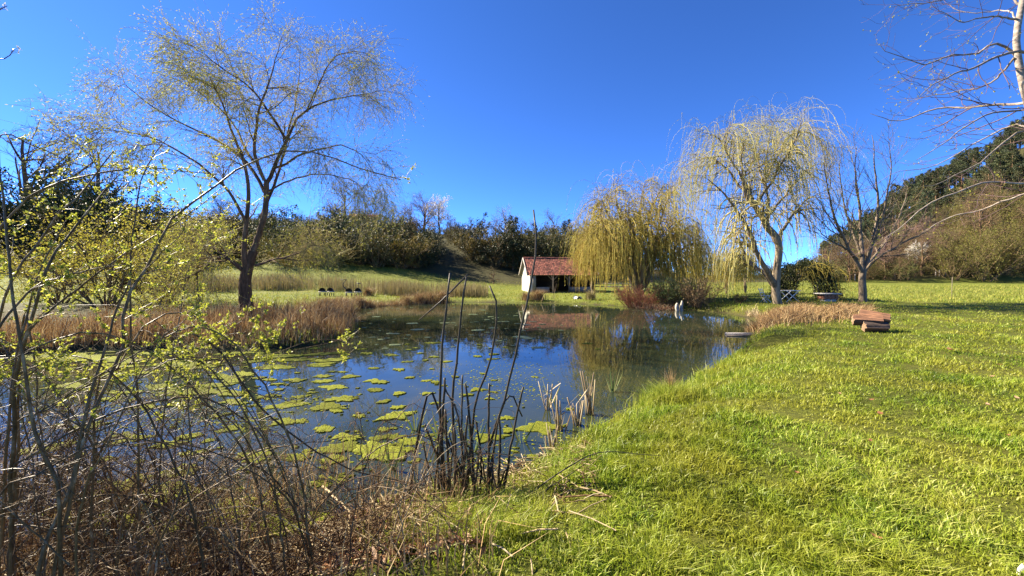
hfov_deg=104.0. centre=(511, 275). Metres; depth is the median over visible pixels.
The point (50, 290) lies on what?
leafing shrub
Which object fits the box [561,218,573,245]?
pine tree
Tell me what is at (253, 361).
algae mat
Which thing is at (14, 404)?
bramble bush
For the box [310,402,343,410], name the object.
algae mat
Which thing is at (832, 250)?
brown shrub
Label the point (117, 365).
algae mat
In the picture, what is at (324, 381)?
algae mat
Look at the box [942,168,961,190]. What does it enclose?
pine tree
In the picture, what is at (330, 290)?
round chair
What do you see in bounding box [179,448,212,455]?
algae mat
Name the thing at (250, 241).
dark bush
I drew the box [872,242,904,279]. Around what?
brown shrub
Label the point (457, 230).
olive bush
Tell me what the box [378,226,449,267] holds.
dark bush
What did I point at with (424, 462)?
cattail stub
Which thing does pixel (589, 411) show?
cattail stub
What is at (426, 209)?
bare tree
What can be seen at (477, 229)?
hillside bush
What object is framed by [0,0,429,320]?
weeping tree
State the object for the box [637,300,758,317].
straw fringe
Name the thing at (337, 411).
algae mat
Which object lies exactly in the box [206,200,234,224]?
hillside bush
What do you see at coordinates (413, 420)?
water iris
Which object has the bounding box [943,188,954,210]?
pine tree
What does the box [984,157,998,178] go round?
pine tree
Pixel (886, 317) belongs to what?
split log
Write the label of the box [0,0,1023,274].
sky
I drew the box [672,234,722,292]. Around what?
weeping willow
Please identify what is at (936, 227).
brown shrub
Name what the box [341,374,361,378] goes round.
algae mat
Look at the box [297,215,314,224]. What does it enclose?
hillside bush
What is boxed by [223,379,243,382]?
algae mat
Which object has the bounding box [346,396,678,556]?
bank grass
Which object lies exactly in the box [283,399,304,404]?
algae mat
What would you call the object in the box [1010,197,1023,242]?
scrub bush
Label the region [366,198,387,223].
hillside bush
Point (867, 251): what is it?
brown shrub
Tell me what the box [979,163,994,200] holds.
pine tree
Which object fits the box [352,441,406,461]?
algae mat
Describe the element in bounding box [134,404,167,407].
algae mat
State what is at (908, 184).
pine tree
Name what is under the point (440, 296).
sedge tussock
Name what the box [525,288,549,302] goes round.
sedge tussock
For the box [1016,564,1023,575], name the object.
white pebble
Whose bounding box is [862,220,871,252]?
pine tree
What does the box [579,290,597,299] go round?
sedge tussock
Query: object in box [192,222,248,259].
dark bush
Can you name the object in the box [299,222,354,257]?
dark bush
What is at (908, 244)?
brown shrub
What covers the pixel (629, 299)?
red shrub
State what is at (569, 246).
hillside bush
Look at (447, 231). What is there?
hillside bush
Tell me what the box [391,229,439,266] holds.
dark bush
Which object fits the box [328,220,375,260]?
dark bush
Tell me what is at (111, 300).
leafing shrub
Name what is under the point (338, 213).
hillside bush
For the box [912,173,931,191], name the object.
pine tree
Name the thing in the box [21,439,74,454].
algae mat
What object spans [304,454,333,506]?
cattail stub
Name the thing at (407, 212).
bare tree
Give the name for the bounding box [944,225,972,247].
brown shrub
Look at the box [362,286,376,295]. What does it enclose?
sedge tussock
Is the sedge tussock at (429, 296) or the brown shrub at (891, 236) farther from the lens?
the brown shrub at (891, 236)
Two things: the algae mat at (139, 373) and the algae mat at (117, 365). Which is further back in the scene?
the algae mat at (117, 365)
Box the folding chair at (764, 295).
[758,288,770,302]
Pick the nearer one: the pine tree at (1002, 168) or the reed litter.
the reed litter
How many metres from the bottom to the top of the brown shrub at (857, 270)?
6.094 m
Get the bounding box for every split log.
[851,314,883,325]
[859,309,890,322]
[860,321,889,332]
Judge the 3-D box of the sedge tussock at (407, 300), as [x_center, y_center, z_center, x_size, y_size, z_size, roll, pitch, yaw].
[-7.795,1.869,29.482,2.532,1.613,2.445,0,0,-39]
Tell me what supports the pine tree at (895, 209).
on the ground at (456, 265)
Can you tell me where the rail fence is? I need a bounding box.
[595,283,629,286]
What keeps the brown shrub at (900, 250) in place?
on the ground at (456, 265)
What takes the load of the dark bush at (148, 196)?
on the ground at (456, 265)
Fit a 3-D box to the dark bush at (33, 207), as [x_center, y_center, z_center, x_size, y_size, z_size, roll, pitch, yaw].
[-64.251,-7.493,62.762,16.308,11.970,16.931,0,0,-43]
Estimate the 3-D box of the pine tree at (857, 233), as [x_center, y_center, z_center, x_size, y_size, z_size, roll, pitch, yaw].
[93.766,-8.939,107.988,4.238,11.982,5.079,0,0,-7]
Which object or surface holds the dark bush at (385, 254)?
on the ground at (456, 265)
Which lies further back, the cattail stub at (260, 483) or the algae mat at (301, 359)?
the algae mat at (301, 359)
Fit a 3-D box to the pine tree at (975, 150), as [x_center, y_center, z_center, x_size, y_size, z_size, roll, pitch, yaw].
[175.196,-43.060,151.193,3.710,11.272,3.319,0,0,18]
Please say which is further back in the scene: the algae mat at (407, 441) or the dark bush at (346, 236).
the dark bush at (346, 236)
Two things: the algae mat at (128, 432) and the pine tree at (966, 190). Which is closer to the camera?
the algae mat at (128, 432)
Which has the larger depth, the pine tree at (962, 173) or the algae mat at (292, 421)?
the pine tree at (962, 173)
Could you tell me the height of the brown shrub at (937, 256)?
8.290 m
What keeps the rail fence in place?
on the ground at (456, 265)
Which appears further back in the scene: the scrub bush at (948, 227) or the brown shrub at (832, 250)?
the scrub bush at (948, 227)
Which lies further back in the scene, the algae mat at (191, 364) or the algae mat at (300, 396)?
the algae mat at (191, 364)
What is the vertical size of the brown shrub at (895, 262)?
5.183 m
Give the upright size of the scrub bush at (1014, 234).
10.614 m
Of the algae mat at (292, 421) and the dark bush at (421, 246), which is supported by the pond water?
the algae mat at (292, 421)
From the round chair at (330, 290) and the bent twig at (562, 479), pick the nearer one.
the bent twig at (562, 479)
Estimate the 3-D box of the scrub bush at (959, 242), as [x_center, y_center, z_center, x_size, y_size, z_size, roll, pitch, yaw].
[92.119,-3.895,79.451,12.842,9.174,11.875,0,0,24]
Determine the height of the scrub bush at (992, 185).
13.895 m
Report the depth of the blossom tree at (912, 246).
83.89 m
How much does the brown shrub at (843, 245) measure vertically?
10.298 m
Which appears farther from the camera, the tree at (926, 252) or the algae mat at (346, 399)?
the tree at (926, 252)
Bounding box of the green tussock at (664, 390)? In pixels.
[602,373,716,411]
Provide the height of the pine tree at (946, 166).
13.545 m
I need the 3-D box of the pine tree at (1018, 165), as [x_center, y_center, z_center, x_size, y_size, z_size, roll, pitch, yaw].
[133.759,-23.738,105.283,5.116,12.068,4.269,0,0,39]
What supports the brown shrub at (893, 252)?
on the ground at (456, 265)
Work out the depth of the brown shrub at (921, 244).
84.68 m
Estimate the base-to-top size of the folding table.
0.744 m
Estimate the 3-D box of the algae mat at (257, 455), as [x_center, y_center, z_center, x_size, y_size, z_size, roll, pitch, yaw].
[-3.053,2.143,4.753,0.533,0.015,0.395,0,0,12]
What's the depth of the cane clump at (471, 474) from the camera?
3.68 m
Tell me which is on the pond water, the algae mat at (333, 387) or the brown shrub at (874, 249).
the algae mat at (333, 387)
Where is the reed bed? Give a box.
[122,270,488,297]
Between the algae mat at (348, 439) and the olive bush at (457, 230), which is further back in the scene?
the olive bush at (457, 230)
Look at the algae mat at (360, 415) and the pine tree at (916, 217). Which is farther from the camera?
the pine tree at (916, 217)
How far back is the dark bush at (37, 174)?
65.12 m
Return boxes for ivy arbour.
[769,246,857,301]
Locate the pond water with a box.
[0,302,752,564]
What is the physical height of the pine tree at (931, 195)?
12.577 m
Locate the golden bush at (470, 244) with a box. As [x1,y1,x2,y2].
[453,227,503,262]
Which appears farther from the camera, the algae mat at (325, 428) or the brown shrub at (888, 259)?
the brown shrub at (888, 259)
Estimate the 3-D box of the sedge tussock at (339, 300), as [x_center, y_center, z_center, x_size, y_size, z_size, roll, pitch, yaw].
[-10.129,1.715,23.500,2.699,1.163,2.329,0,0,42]
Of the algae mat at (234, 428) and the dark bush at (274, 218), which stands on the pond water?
the algae mat at (234, 428)
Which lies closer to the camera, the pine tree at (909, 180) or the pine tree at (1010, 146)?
the pine tree at (1010, 146)
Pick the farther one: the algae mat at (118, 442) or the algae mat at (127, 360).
the algae mat at (127, 360)
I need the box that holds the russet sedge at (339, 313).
[0,291,364,354]
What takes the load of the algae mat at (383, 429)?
on the pond water
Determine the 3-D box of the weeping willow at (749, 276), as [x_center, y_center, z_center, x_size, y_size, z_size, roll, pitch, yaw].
[21.430,-0.709,37.152,4.456,4.861,4.198,0,0,18]
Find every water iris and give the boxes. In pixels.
[373,431,408,470]
[402,406,427,430]
[426,406,455,442]
[455,413,486,451]
[510,418,537,442]
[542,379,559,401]
[606,371,621,391]
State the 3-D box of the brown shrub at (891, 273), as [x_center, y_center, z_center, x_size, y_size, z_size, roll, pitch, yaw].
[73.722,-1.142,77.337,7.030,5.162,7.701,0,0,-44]
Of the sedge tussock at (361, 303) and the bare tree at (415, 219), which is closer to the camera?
the sedge tussock at (361, 303)
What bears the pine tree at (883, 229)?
on the ground at (456, 265)
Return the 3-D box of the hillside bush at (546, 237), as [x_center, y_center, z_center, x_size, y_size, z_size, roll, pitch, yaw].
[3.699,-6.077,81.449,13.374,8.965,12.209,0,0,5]
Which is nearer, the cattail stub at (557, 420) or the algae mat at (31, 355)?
the cattail stub at (557, 420)
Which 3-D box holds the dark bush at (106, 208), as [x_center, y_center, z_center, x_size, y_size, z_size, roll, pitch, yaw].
[-57.323,-6.825,63.733,15.046,10.637,14.492,0,0,-44]
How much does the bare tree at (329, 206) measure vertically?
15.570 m
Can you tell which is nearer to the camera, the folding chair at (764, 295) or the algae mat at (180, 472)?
the algae mat at (180, 472)
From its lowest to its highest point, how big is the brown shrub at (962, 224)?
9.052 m
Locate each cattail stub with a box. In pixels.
[247,453,284,495]
[265,449,294,484]
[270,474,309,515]
[293,430,327,478]
[294,427,344,479]
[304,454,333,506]
[319,444,347,485]
[334,424,362,485]
[357,462,390,500]
[370,449,402,492]
[411,437,436,478]
[538,381,560,410]
[545,423,558,450]
[549,395,571,431]
[561,394,583,425]
[575,371,595,414]
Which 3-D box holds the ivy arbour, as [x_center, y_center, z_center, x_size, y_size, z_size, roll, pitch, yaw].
[20.283,-0.086,26.849,5.806,3.739,4.415,0,0,0]
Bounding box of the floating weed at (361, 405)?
[70,338,588,471]
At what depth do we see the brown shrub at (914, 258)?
78.79 m
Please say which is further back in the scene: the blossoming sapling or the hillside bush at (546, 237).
the hillside bush at (546, 237)
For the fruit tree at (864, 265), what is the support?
on the ground at (456, 265)
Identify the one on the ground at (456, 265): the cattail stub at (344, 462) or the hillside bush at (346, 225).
the hillside bush at (346, 225)
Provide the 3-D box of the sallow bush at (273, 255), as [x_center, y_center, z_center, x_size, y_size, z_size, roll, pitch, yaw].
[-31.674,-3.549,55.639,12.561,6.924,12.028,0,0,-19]
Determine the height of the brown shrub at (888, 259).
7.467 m
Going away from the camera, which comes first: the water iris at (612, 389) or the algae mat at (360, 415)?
the algae mat at (360, 415)
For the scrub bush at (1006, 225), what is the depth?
87.98 m
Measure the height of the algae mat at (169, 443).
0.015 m
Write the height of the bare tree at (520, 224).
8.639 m
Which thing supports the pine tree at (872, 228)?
on the ground at (456, 265)
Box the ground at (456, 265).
[0,147,1023,575]
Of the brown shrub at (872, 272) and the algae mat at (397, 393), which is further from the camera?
the brown shrub at (872, 272)
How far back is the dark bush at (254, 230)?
58.98 m
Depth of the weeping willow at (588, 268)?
32.35 m
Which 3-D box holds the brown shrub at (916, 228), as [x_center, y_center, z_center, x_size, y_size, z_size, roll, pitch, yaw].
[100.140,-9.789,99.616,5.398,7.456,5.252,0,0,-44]
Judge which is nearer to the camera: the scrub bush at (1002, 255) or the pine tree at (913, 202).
the scrub bush at (1002, 255)
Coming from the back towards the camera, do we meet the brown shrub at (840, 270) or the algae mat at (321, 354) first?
the brown shrub at (840, 270)
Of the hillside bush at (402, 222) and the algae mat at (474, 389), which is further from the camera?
the hillside bush at (402, 222)
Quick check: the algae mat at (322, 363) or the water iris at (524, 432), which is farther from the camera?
the algae mat at (322, 363)
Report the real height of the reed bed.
2.626 m
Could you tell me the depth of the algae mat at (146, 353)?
10.91 m
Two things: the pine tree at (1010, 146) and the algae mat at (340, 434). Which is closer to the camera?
the algae mat at (340, 434)
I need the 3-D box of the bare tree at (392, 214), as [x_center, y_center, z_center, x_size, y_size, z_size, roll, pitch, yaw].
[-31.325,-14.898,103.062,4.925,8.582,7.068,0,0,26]
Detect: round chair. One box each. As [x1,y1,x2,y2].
[318,288,325,295]
[326,288,334,295]
[345,288,352,296]
[354,288,361,295]
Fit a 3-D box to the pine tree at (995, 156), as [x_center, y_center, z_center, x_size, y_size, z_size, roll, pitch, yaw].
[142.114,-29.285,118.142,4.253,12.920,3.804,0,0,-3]
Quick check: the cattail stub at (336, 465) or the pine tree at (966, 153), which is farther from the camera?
the pine tree at (966, 153)
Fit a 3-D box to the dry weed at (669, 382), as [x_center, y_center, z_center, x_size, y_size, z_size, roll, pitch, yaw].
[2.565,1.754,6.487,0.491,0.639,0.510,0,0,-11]
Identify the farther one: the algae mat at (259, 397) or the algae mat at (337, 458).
the algae mat at (259, 397)
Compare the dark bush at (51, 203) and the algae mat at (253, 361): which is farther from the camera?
the dark bush at (51, 203)
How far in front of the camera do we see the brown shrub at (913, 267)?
80.25 m
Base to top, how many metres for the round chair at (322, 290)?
0.716 m
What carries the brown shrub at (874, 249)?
on the ground at (456, 265)
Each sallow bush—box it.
[237,227,326,268]
[276,228,374,267]
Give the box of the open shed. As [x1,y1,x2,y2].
[519,257,598,292]
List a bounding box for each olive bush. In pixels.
[396,219,443,246]
[439,216,484,243]
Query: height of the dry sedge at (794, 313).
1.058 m
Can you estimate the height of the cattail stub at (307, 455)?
0.548 m
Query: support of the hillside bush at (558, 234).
on the ground at (456, 265)
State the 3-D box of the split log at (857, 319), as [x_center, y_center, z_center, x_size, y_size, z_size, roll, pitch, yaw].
[10.342,1.314,11.654,0.692,0.346,0.369,1,7,29]
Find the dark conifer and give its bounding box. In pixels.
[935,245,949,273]
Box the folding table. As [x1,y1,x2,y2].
[780,290,800,301]
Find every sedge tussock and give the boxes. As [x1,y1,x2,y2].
[311,296,346,306]
[323,296,356,309]
[338,296,368,309]
[347,293,369,308]
[358,297,384,307]
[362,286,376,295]
[372,299,392,306]
[386,296,409,305]
[393,293,418,304]
[410,291,431,303]
[412,289,442,303]
[431,289,455,302]
[517,292,533,300]
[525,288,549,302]
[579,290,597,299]
[733,316,765,332]
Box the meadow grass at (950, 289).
[0,259,1023,308]
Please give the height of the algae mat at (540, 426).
0.016 m
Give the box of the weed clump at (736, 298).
[727,293,748,302]
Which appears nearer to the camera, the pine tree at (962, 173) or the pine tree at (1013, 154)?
the pine tree at (1013, 154)
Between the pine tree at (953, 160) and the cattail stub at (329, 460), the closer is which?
the cattail stub at (329, 460)
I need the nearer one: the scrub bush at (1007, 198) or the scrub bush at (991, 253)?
the scrub bush at (991, 253)
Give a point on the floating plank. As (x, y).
(730, 333)
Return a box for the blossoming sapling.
[0,3,20,58]
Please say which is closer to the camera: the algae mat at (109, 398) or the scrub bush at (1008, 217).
the algae mat at (109, 398)
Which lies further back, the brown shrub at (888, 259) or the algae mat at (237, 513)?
the brown shrub at (888, 259)
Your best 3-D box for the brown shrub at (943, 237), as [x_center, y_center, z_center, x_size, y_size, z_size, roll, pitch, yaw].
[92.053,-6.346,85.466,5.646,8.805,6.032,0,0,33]
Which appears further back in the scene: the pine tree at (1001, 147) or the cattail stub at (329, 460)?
the pine tree at (1001, 147)
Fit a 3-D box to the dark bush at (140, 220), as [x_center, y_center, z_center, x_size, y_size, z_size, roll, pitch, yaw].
[-52.483,-6.318,60.292,13.884,10.190,14.415,0,0,-8]
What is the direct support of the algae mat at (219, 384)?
on the pond water
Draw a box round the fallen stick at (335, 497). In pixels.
[323,486,349,511]
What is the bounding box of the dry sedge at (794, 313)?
[750,300,882,340]
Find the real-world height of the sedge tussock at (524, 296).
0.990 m
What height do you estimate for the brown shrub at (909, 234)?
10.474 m
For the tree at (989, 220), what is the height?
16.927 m
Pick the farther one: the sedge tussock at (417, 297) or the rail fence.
the rail fence
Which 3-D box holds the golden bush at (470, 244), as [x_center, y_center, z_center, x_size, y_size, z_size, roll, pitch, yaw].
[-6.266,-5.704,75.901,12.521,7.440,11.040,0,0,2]
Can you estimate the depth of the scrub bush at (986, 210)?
92.18 m
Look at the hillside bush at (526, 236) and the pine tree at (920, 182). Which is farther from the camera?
the pine tree at (920, 182)
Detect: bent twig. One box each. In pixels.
[524,451,660,499]
[532,458,591,499]
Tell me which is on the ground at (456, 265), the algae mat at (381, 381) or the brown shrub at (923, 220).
the brown shrub at (923, 220)
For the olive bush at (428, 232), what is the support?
on the ground at (456, 265)
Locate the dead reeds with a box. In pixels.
[0,424,554,575]
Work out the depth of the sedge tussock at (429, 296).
30.38 m
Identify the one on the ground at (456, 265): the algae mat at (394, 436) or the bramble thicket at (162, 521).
the bramble thicket at (162, 521)
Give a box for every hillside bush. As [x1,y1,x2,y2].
[193,210,248,237]
[197,191,238,221]
[206,197,231,226]
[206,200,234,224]
[221,199,249,230]
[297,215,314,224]
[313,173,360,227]
[314,204,359,225]
[324,207,391,253]
[349,214,407,236]
[352,209,419,258]
[361,210,438,255]
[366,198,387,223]
[391,202,421,233]
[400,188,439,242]
[440,226,453,237]
[450,212,538,266]
[472,217,527,261]
[494,214,523,254]
[497,223,552,252]
[504,232,551,266]
[506,223,558,255]
[517,226,581,265]
[517,228,556,259]
[521,223,575,256]
[522,222,581,256]
[539,222,570,245]
[541,209,561,235]
[556,230,593,256]
[608,258,628,279]
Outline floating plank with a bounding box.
[725,332,752,334]
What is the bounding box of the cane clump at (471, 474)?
[407,210,536,504]
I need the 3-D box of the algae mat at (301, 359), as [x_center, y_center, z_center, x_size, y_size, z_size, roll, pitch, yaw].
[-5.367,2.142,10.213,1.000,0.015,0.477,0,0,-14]
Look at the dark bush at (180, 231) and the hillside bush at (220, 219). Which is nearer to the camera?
the dark bush at (180, 231)
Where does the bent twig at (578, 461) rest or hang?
on the ground at (456, 265)
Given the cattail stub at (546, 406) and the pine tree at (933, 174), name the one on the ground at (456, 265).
the pine tree at (933, 174)
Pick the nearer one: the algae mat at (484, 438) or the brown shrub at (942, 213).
the algae mat at (484, 438)
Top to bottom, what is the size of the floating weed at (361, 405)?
0.006 m
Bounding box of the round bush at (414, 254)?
[358,225,436,268]
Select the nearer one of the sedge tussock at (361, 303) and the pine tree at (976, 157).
the sedge tussock at (361, 303)
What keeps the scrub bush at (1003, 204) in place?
on the ground at (456, 265)
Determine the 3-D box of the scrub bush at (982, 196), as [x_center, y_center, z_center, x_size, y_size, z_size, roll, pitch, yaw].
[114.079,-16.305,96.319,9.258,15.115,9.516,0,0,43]
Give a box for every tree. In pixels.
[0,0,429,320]
[0,98,92,200]
[1,112,160,210]
[384,206,401,221]
[400,202,414,221]
[411,190,440,226]
[421,194,452,232]
[487,215,500,237]
[487,266,500,283]
[488,205,518,232]
[502,213,525,269]
[516,216,528,235]
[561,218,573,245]
[782,110,991,301]
[822,241,831,257]
[828,234,839,254]
[831,239,840,256]
[834,0,1023,261]
[848,223,870,250]
[862,209,871,225]
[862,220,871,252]
[868,220,884,247]
[879,206,894,250]
[887,190,903,218]
[888,183,900,220]
[892,198,902,227]
[895,187,912,230]
[896,195,913,224]
[899,180,915,218]
[901,178,913,195]
[905,240,931,261]
[907,186,922,227]
[907,189,926,232]
[911,201,930,230]
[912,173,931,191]
[915,189,936,233]
[916,174,929,186]
[925,170,938,204]
[928,180,943,219]
[929,176,947,216]
[934,168,941,180]
[938,192,953,217]
[939,164,952,186]
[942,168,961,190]
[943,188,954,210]
[950,151,963,182]
[951,190,966,215]
[952,160,968,182]
[953,166,972,191]
[954,155,967,188]
[962,148,971,160]
[962,156,972,176]
[962,183,976,199]
[964,163,981,184]
[966,178,984,205]
[967,173,983,194]
[968,152,981,170]
[970,147,982,164]
[976,165,987,200]
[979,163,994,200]
[982,144,992,162]
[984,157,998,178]
[987,154,999,191]
[990,145,1003,155]
[990,165,1011,197]
[992,139,1006,153]
[993,156,1008,189]
[997,133,1009,153]
[997,149,1011,167]
[1003,149,1021,195]
[1004,126,1020,148]
[1004,143,1022,155]
[1009,119,1022,145]
[1009,163,1023,201]
[1012,166,1023,193]
[1013,155,1023,189]
[1016,117,1023,140]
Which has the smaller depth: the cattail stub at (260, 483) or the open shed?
the cattail stub at (260, 483)
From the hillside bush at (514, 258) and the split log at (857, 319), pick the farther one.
the hillside bush at (514, 258)
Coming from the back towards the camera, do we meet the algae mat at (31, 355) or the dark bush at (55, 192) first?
the dark bush at (55, 192)
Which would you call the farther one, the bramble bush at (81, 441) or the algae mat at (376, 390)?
the algae mat at (376, 390)
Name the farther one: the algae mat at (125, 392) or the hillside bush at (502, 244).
the hillside bush at (502, 244)
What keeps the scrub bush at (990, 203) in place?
on the ground at (456, 265)
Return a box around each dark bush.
[0,157,143,259]
[0,161,79,255]
[0,166,151,259]
[0,167,128,258]
[2,178,121,256]
[14,182,163,259]
[48,183,196,255]
[77,197,211,261]
[81,192,205,260]
[83,191,155,255]
[133,205,221,235]
[135,215,231,260]
[150,207,256,259]
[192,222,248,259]
[213,222,267,259]
[239,204,337,259]
[243,214,318,260]
[266,216,346,260]
[267,204,348,249]
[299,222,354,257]
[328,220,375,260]
[329,210,408,265]
[338,219,417,266]
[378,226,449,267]
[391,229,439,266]
[405,231,449,263]
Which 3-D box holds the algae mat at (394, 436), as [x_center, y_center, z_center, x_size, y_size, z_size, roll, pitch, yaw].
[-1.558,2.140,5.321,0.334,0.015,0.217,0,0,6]
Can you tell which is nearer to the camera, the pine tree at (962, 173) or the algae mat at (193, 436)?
the algae mat at (193, 436)
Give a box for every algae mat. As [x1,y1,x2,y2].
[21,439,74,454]
[25,353,61,357]
[40,382,90,388]
[60,355,105,359]
[61,354,116,358]
[67,356,131,361]
[70,421,111,429]
[94,361,146,365]
[101,365,140,367]
[101,396,121,401]
[102,481,133,491]
[103,371,159,376]
[105,358,135,362]
[105,390,144,393]
[112,431,133,437]
[112,435,153,444]
[124,512,146,527]
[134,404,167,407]
[137,352,176,354]
[145,383,184,390]
[148,439,186,448]
[150,481,190,495]
[152,363,222,367]
[156,389,218,395]
[161,464,197,477]
[176,432,202,439]
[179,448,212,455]
[181,366,219,369]
[189,383,238,388]
[203,505,259,526]
[208,494,264,510]
[211,374,243,379]
[212,389,248,396]
[216,424,242,432]
[219,400,251,404]
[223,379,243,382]
[232,371,253,376]
[235,449,271,464]
[242,360,267,362]
[242,508,297,538]
[253,364,296,369]
[257,394,276,398]
[262,354,315,358]
[263,401,312,409]
[269,418,301,425]
[281,451,314,460]
[282,378,300,381]
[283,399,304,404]
[284,357,323,361]
[290,395,304,398]
[294,513,343,533]
[296,418,308,423]
[305,351,350,355]
[307,364,334,366]
[309,362,335,364]
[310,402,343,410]
[310,472,355,487]
[311,358,349,362]
[311,379,335,382]
[314,374,334,377]
[314,425,335,432]
[317,441,359,453]
[318,384,348,390]
[319,445,339,451]
[320,455,348,464]
[321,405,347,410]
[324,395,358,401]
[329,453,341,459]
[330,409,343,412]
[330,432,354,439]
[338,434,363,441]
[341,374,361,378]
[352,414,365,417]
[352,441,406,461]
[363,378,379,381]
[368,388,384,391]
[369,435,386,441]
[371,380,389,383]
[376,399,391,402]
[376,411,414,420]
[378,426,388,431]
[384,433,407,439]
[390,405,406,409]
[392,368,404,370]
[392,441,407,445]
[393,391,406,395]
[398,437,419,445]
[470,387,487,391]
[475,433,511,443]
[500,415,514,419]
[503,427,516,432]
[515,421,565,435]
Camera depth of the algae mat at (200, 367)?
9.26 m
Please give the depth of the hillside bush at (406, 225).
70.51 m
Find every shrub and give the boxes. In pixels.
[0,185,241,305]
[0,213,172,307]
[0,246,123,305]
[609,279,674,307]
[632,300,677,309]
[642,277,698,304]
[675,273,727,307]
[796,255,844,277]
[804,254,848,281]
[810,242,836,260]
[819,259,856,280]
[824,243,846,265]
[828,235,873,281]
[832,237,859,262]
[837,233,854,255]
[846,254,859,276]
[851,261,890,279]
[856,237,889,274]
[866,237,896,260]
[871,257,913,276]
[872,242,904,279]
[872,258,920,280]
[877,246,900,276]
[879,221,908,252]
[886,242,907,269]
[890,238,916,264]
[890,259,929,276]
[891,222,930,260]
[891,256,911,279]
[893,254,931,272]
[898,230,920,255]
[899,251,923,279]
[904,215,935,243]
[904,250,924,277]
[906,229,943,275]
[908,236,934,262]
[909,222,927,236]
[920,213,949,237]
[925,229,965,273]
[925,238,952,273]
[929,227,960,250]
[931,205,956,232]
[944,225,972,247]
[947,215,978,232]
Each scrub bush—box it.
[912,228,1010,277]
[915,244,996,281]
[926,226,1012,269]
[926,232,1020,275]
[929,203,989,228]
[930,224,1008,257]
[935,201,990,227]
[935,220,1001,240]
[935,237,1023,282]
[936,210,985,234]
[938,205,1008,232]
[942,189,995,233]
[949,206,972,232]
[949,226,1014,241]
[950,189,1020,223]
[950,231,1010,267]
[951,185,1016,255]
[955,214,1023,245]
[959,178,1015,226]
[959,203,1022,238]
[961,226,1023,279]
[967,202,1002,234]
[967,220,1023,270]
[967,234,1022,272]
[969,190,1023,213]
[974,172,1021,207]
[974,188,1023,224]
[976,183,1013,220]
[980,233,1023,276]
[983,217,1019,238]
[984,225,1023,256]
[995,196,1023,224]
[995,221,1023,243]
[996,207,1021,232]
[1008,172,1023,202]
[1008,237,1023,271]
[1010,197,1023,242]
[1011,198,1023,227]
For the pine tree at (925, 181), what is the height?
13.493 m
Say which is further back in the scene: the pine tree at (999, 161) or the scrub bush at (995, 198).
the pine tree at (999, 161)
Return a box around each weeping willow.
[551,160,729,298]
[566,222,611,298]
[654,92,873,303]
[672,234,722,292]
[703,244,753,292]
[725,243,768,293]
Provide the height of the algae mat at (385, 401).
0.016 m
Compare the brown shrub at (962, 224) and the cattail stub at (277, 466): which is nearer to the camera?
the cattail stub at (277, 466)
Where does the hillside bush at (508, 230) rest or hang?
on the ground at (456, 265)
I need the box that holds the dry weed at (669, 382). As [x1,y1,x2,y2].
[657,369,677,388]
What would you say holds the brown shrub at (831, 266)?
on the ground at (456, 265)
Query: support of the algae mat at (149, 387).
on the pond water
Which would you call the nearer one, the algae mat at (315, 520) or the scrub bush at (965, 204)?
the algae mat at (315, 520)
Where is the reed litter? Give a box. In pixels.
[1,434,615,575]
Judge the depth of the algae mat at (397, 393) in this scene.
7.22 m
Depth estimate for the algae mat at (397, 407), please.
6.47 m
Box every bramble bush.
[0,123,288,575]
[0,129,415,575]
[110,294,362,575]
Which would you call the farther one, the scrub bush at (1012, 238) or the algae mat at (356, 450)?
the scrub bush at (1012, 238)
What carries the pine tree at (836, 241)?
on the ground at (456, 265)
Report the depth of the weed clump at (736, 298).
24.40 m
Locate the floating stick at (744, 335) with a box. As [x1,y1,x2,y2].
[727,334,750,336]
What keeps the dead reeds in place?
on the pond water
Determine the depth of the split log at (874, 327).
11.38 m
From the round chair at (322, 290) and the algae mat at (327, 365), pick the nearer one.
the algae mat at (327, 365)
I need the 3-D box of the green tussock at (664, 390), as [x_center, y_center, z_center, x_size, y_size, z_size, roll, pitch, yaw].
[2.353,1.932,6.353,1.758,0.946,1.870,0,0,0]
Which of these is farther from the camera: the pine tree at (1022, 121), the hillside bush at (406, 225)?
the pine tree at (1022, 121)
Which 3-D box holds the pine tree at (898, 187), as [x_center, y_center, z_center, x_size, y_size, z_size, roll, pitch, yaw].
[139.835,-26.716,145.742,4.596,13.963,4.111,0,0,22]
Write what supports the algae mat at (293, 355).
on the pond water
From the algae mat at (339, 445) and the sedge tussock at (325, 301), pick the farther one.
the sedge tussock at (325, 301)
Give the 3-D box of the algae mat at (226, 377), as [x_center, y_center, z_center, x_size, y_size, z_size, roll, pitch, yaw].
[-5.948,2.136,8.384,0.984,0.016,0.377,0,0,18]
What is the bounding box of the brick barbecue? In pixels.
[813,293,841,301]
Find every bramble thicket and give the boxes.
[0,336,277,575]
[0,347,231,565]
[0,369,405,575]
[15,381,548,575]
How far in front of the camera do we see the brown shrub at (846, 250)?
86.88 m
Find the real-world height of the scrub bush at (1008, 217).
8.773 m
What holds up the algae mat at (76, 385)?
on the pond water
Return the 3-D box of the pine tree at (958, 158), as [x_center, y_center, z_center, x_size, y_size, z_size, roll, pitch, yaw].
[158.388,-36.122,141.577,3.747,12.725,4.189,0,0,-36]

